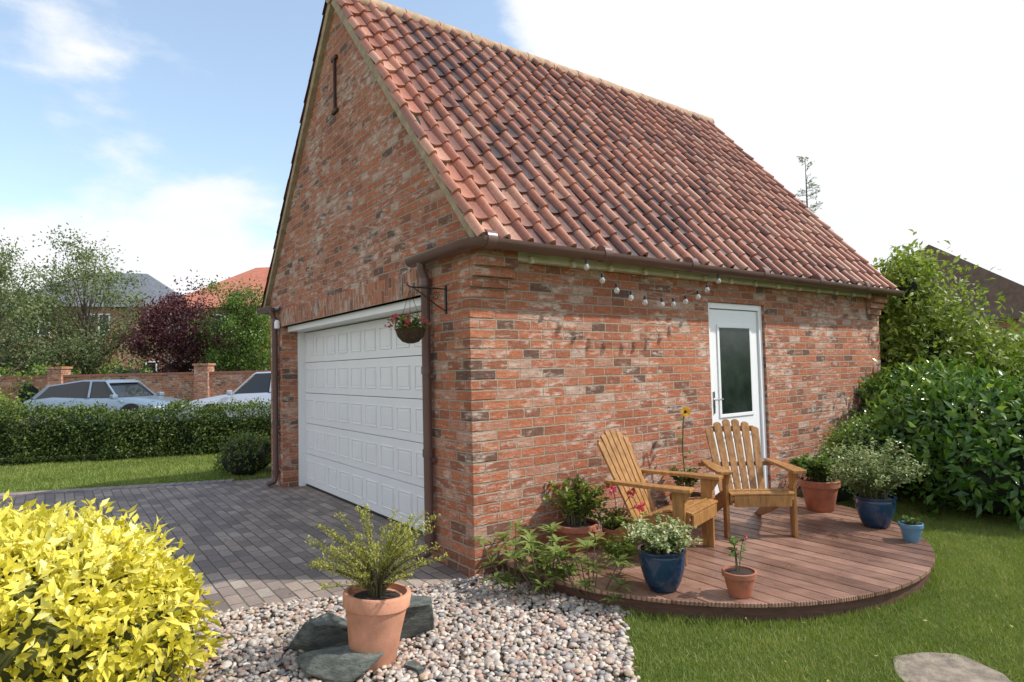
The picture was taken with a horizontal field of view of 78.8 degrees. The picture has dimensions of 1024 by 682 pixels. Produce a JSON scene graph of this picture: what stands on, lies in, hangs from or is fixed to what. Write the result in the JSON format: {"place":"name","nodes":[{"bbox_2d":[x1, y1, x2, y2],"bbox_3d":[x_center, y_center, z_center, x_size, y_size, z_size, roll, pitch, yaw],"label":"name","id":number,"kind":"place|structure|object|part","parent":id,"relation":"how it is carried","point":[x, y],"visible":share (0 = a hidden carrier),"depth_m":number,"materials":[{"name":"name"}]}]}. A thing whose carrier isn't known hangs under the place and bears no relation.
{"place":"outdoors","nodes":[
{"label":"outdoors","id":0,"kind":"place"},
{"bbox_2d":[1,273,179,374],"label":"house","id":1,"kind":"structure","parent":0,"point":[153,284],"depth_m":39.40,"materials":[{"name":"grey stone"}]},
{"bbox_2d":[28,316,49,335],"bbox_3d":[-28.725,-0.982,37.776,1.240,1.360,0.055,-1,-3,-16],"label":"window","id":2,"kind":"structure","parent":1,"relation":"in","point":[38,316],"depth_m":37.82,"materials":[{"name":"white glass"}]},
{"bbox_2d":[87,314,109,334],"bbox_3d":[-25.660,-1.014,38.677,1.240,1.360,0.055,-1,-3,-16],"label":"window","id":3,"kind":"structure","parent":1,"relation":"in","point":[105,316],"depth_m":38.74,"materials":[{"name":"white glass"}]},
{"bbox_2d":[145,361,158,371],"bbox_3d":[-22.514,1.951,39.446,1.240,1.360,0.055,-1,-3,-16],"label":"window","id":4,"kind":"structure","parent":1,"relation":"in","point":[153,362],"depth_m":39.42,"materials":[{"name":"white glass"}]},
{"bbox_2d":[151,267,270,371],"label":"house","id":5,"kind":"structure","parent":0,"point":[257,275],"depth_m":33.83,"materials":[{"name":"red tile"}]},
{"bbox_2d":[210,314,232,339],"bbox_3d":[-15.088,-0.735,32.366,1.240,1.360,0.055,-2,-3,6],"label":"window","id":6,"kind":"structure","parent":5,"relation":"in","point":[212,314],"depth_m":32.39,"materials":[{"name":"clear glass"}]},
{"bbox_2d":[0,478,469,612],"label":"driveway","id":7,"kind":"structure","parent":0,"point":[264,557],"depth_m":5.90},
{"bbox_2d":[177,569,639,681],"bbox_3d":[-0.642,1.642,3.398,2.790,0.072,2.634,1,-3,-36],"label":"gravel","id":8,"kind":"structure","parent":0,"point":[445,594],"depth_m":3.39,"materials":[{"name":"beige gravel"}]},
{"bbox_2d":[0,490,232,681],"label":"bush","id":9,"kind":"object","parent":8,"relation":"on","point":[90,596],"visible":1,"depth_m":2.64,"materials":[{"name":"yellow plant"}]},
{"bbox_2d":[286,613,347,651],"bbox_3d":[-1.010,1.590,3.368,0.256,0.175,0.346,3,-5,-62],"label":"rock","id":10,"kind":"object","parent":8,"relation":"on","point":[326,630],"visible":0.72,"depth_m":3.31,"materials":[{"name":"stone"}]},
{"bbox_2d":[295,645,383,681],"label":"rock","id":11,"kind":"object","parent":8,"relation":"on","point":[345,663],"visible":0.9,"depth_m":3.00,"materials":[{"name":"stone"}]},
{"bbox_2d":[305,504,448,671],"bbox_3d":[-0.681,1.249,3.238,0.708,0.799,0.740,-1,-3,-3],"label":"potted plant","id":12,"kind":"object","parent":8,"relation":"on","point":[375,605],"visible":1,"depth_m":3.12,"materials":[{"name":"green plant"}]},
{"bbox_2d":[404,660,423,675],"bbox_3d":[-0.484,1.618,3.082,0.088,0.049,0.113,1,-3,-36],"label":"rock","id":13,"kind":"object","parent":8,"relation":"on","point":[416,666],"visible":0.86,"depth_m":3.06,"materials":[{"name":"stone"}]},
{"bbox_2d":[400,596,434,639],"bbox_3d":[-0.570,1.563,3.502,0.267,0.226,0.273,-1,-3,-8],"label":"rock","id":14,"kind":"object","parent":8,"relation":"on","point":[419,618],"visible":0.44,"depth_m":3.42,"materials":[{"name":"stone"}]},
{"bbox_2d":[472,518,638,606],"bbox_3d":[0.284,1.464,4.133,1.137,0.434,0.798,-2,-3,16],"label":"shrub","id":15,"kind":"object","parent":8,"relation":"on","point":[559,554],"visible":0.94,"depth_m":4.04,"materials":[{"name":"green plant"}]},
{"bbox_2d":[0,449,1023,681],"bbox_3d":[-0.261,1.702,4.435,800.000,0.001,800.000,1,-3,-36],"label":"ground","id":16,"kind":"structure","parent":0,"point":[267,470],"depth_m":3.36,"materials":[{"name":"green plant"}]},
{"bbox_2d":[0,227,62,379],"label":"birch tree","id":17,"kind":"object","parent":16,"relation":"on","point":[3,273],"visible":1,"depth_m":14.99,"materials":[{"name":"green plant"}]},
{"bbox_2d":[0,287,68,375],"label":"birch tree","id":18,"kind":"object","parent":16,"relation":"on","point":[8,359],"visible":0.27,"depth_m":24.97,"materials":[{"name":"green plant"}]},
{"bbox_2d":[0,356,160,405],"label":"bush","id":19,"kind":"object","parent":16,"relation":"on","point":[27,391],"visible":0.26,"depth_m":22.46,"materials":[{"name":"green plant"}]},
{"bbox_2d":[0,217,166,374],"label":"birch tree","id":20,"kind":"object","parent":16,"relation":"on","point":[81,341],"visible":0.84,"depth_m":25.40,"materials":[{"name":"green plant"}]},
{"bbox_2d":[0,479,233,495],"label":"driveway edging","id":21,"kind":"object","parent":16,"relation":"on","point":[114,487],"visible":0.84,"depth_m":8.39,"materials":[{"name":"grey concrete"}]},
{"bbox_2d":[0,394,270,464],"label":"hedge","id":22,"kind":"object","parent":16,"relation":"on","point":[110,435],"visible":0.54,"depth_m":11.38,"materials":[{"name":"green plant"}]},
{"bbox_2d":[0,363,270,422],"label":"garden wall","id":23,"kind":"structure","parent":16,"relation":"on","point":[203,380],"depth_m":21.78,"materials":[{"name":"brown brick"}]},
{"bbox_2d":[104,269,230,372],"bbox_3d":[-13.600,0.037,25.185,4.802,5.775,4.530,-1,-3,-15],"label":"plum tree","id":24,"kind":"object","parent":16,"relation":"on","point":[169,310],"visible":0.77,"depth_m":24.35,"materials":[{"name":"purple plant"}]},
{"bbox_2d":[185,277,270,370],"bbox_3d":[-10.676,0.135,24.207,3.018,5.346,3.144,-2,-3,17],"label":"tree","id":25,"kind":"object","parent":16,"relation":"on","point":[242,335],"visible":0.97,"depth_m":23.90,"materials":[{"name":"green plant"}]},
{"bbox_2d":[211,302,270,370],"bbox_3d":[-10.762,0.583,25.909,3.682,4.618,3.795,1,-3,-36],"label":"tree","id":26,"kind":"object","parent":16,"relation":"on","point":[266,348],"visible":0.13,"depth_m":25.45,"materials":[{"name":"green plant"}]},
{"bbox_2d":[213,429,271,475],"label":"bush","id":27,"kind":"object","parent":16,"relation":"on","point":[244,454],"visible":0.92,"depth_m":9.15,"materials":[{"name":"green plant"}]},
{"bbox_2d":[256,0,903,576],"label":"garage","id":28,"kind":"structure","parent":16,"relation":"on","point":[482,198],"depth_m":6.08,"materials":[{"name":"brick"}]},
{"bbox_2d":[288,297,424,533],"bbox_3d":[-1.685,0.775,6.720,0.280,2.118,3.966,1,-3,-36],"label":"garage door","id":29,"kind":"structure","parent":28,"relation":"in","point":[362,449],"depth_m":6.74,"materials":[{"name":"white paint"}]},
{"bbox_2d":[384,287,430,343],"bbox_3d":[-0.770,-0.193,4.603,0.327,0.425,0.335,1,-3,-36],"label":"hanging basket","id":30,"kind":"object","parent":28,"relation":"hanging from","point":[407,330],"visible":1,"depth_m":4.53,"materials":[{"name":"wicker"}]},
{"bbox_2d":[584,260,720,307],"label":"string lights","id":31,"kind":"object","parent":28,"relation":"hanging from","point":[645,301],"visible":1,"depth_m":5.32,"materials":[{"name":"white glass"}]},
{"bbox_2d":[708,302,767,494],"bbox_3d":[2.330,0.631,6.478,0.976,2.038,0.127,1,-3,-36],"label":"door","id":32,"kind":"structure","parent":28,"relation":"in","point":[735,330],"depth_m":6.51,"materials":[{"name":"white plastic"}]},
{"bbox_2d":[499,497,934,622],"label":"deck","id":33,"kind":"structure","parent":16,"relation":"on","point":[866,567],"depth_m":4.12,"materials":[{"name":"brown wood"}]},
{"bbox_2d":[543,473,609,552],"bbox_3d":[0.496,1.295,4.730,0.518,0.554,0.513,-1,-3,0],"label":"potted plant","id":34,"kind":"object","parent":33,"relation":"on","point":[575,524],"visible":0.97,"depth_m":4.65,"materials":[{"name":"green plant"}]},
{"bbox_2d":[586,484,646,549],"bbox_3d":[0.792,1.297,4.681,0.452,0.532,0.520,1,-3,-36],"label":"potted plant","id":35,"kind":"object","parent":33,"relation":"on","point":[611,523],"visible":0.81,"depth_m":4.65,"materials":[{"name":"green plant"}]},
{"bbox_2d":[591,533,641,561],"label":"shrub","id":36,"kind":"object","parent":33,"relation":"on","point":[614,548],"visible":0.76,"depth_m":4.39,"materials":[{"name":"green plant"}]},
{"bbox_2d":[592,429,723,565],"bbox_3d":[1.043,1.124,4.723,0.908,0.870,0.694,-3,-3,38],"label":"garden chair","id":37,"kind":"object","parent":33,"relation":"on","point":[620,459],"visible":0.82,"depth_m":4.68,"materials":[{"name":"brown wood"}]},
{"bbox_2d":[620,512,702,592],"bbox_3d":[0.923,1.302,3.823,0.510,0.441,0.468,-3,-3,36],"label":"potted plant","id":38,"kind":"object","parent":33,"relation":"on","point":[662,559],"visible":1,"depth_m":3.75,"materials":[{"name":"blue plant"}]},
{"bbox_2d":[668,407,700,521],"bbox_3d":[1.545,1.083,5.567,0.326,1.003,0.318,-3,-3,27],"label":"potted plant","id":39,"kind":"object","parent":33,"relation":"on","point":[685,411],"visible":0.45,"depth_m":5.54,"materials":[{"name":"green plant"}]},
{"bbox_2d":[721,534,756,598],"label":"potted plant","id":40,"kind":"object","parent":33,"relation":"on","point":[739,579],"visible":1,"depth_m":3.66,"materials":[{"name":"green plant"}]},
{"bbox_2d":[698,419,805,537],"bbox_3d":[1.973,1.127,5.293,0.694,0.870,0.908,-1,-3,2],"label":"garden chair","id":41,"kind":"object","parent":33,"relation":"on","point":[764,499],"visible":0.98,"depth_m":5.37,"materials":[{"name":"brown wood"}]},
{"bbox_2d":[788,451,844,512],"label":"potted plant","id":42,"kind":"object","parent":33,"relation":"on","point":[819,491],"visible":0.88,"depth_m":5.69,"materials":[{"name":"green plant"}]},
{"bbox_2d":[822,435,930,528],"bbox_3d":[2.982,1.165,5.189,0.772,0.738,0.739,-1,-3,-9],"label":"potted plant","id":43,"kind":"object","parent":33,"relation":"on","point":[875,501],"visible":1,"depth_m":5.09,"materials":[{"name":"green plant"}]},
{"bbox_2d":[898,515,923,542],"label":"potted plant","id":44,"kind":"object","parent":33,"relation":"on","point":[911,530],"visible":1,"depth_m":4.67,"materials":[{"name":"green plant"}]},
{"bbox_2d":[794,156,822,212],"bbox_3d":[12.194,-2.667,25.395,3.576,9.986,3.115,1,-3,-36],"label":"conifer tree","id":45,"kind":"object","parent":16,"relation":"on","point":[811,185],"visible":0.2,"depth_m":25.53,"materials":[{"name":"green plant"}]},
{"bbox_2d":[814,407,907,501],"bbox_3d":[3.872,1.202,6.848,0.975,0.946,1.734,-3,-3,34],"label":"bush","id":46,"kind":"object","parent":16,"relation":"on","point":[858,430],"visible":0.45,"depth_m":6.49,"materials":[{"name":"green plant"}]},
{"bbox_2d":[846,349,1023,530],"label":"bush","id":47,"kind":"object","parent":16,"relation":"on","point":[961,433],"visible":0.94,"depth_m":5.96,"materials":[{"name":"green plant"}]},
{"bbox_2d":[868,229,1023,389],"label":"bush","id":48,"kind":"object","parent":16,"relation":"on","point":[922,326],"visible":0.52,"depth_m":8.51,"materials":[{"name":"green plant"}]},
{"bbox_2d":[893,652,1010,681],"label":"stepping stone","id":49,"kind":"object","parent":16,"relation":"on","point":[928,667],"visible":0.93,"depth_m":2.99,"materials":[{"name":"beige stone"}]},
{"bbox_2d":[880,307,1023,365],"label":"bush","id":50,"kind":"object","parent":16,"relation":"on","point":[1007,329],"depth_m":9.41,"materials":[{"name":"green plant"}]},
{"bbox_2d":[881,245,1023,357],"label":"house","id":51,"kind":"structure","parent":16,"relation":"on","point":[1012,292],"depth_m":23.54,"materials":[{"name":"brown tile"}]},
{"bbox_2d":[0,0,1023,298],"label":"sky","id":52,"kind":"structure","parent":0,"point":[169,127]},
{"label":"pavement","id":53,"kind":"structure","parent":0,"visible":0},
{"bbox_2d":[0,388,24,422],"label":"bush","id":54,"kind":"object","parent":53,"relation":"on","point":[3,398],"visible":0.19,"depth_m":13.63,"materials":[{"name":"green plant"}]},
{"label":"road","id":55,"kind":"structure","parent":0,"visible":0},
{"bbox_2d":[22,379,186,421],"bbox_3d":[-12.188,1.904,18.887,4.610,1.475,2.140,-2,-3,8],"label":"parked car","id":56,"kind":"object","parent":55,"relation":"on","point":[127,394],"visible":0.41,"depth_m":18.25,"materials":[{"name":"blue paint"}]},
{"bbox_3d":[-12.749,1.471,18.980,2.800,0.495,1.584,-2,-3,8],"label":"window","id":57,"kind":"part","parent":56,"relation":"part of","materials":[{"name":"black glass"}]},
{"bbox_2d":[178,372,270,417],"bbox_3d":[-6.792,1.665,17.783,4.710,1.605,2.240,-1,-3,-14],"label":"parked car","id":58,"kind":"object","parent":55,"relation":"on","point":[258,384],"visible":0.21,"depth_m":16.83,"materials":[{"name":"silver metal"}]},
{"bbox_3d":[-6.266,1.169,17.942,2.900,0.545,1.672,-1,-3,-14],"label":"window","id":59,"kind":"part","parent":58,"relation":"part of","materials":[{"name":"black glass"}]}
]}

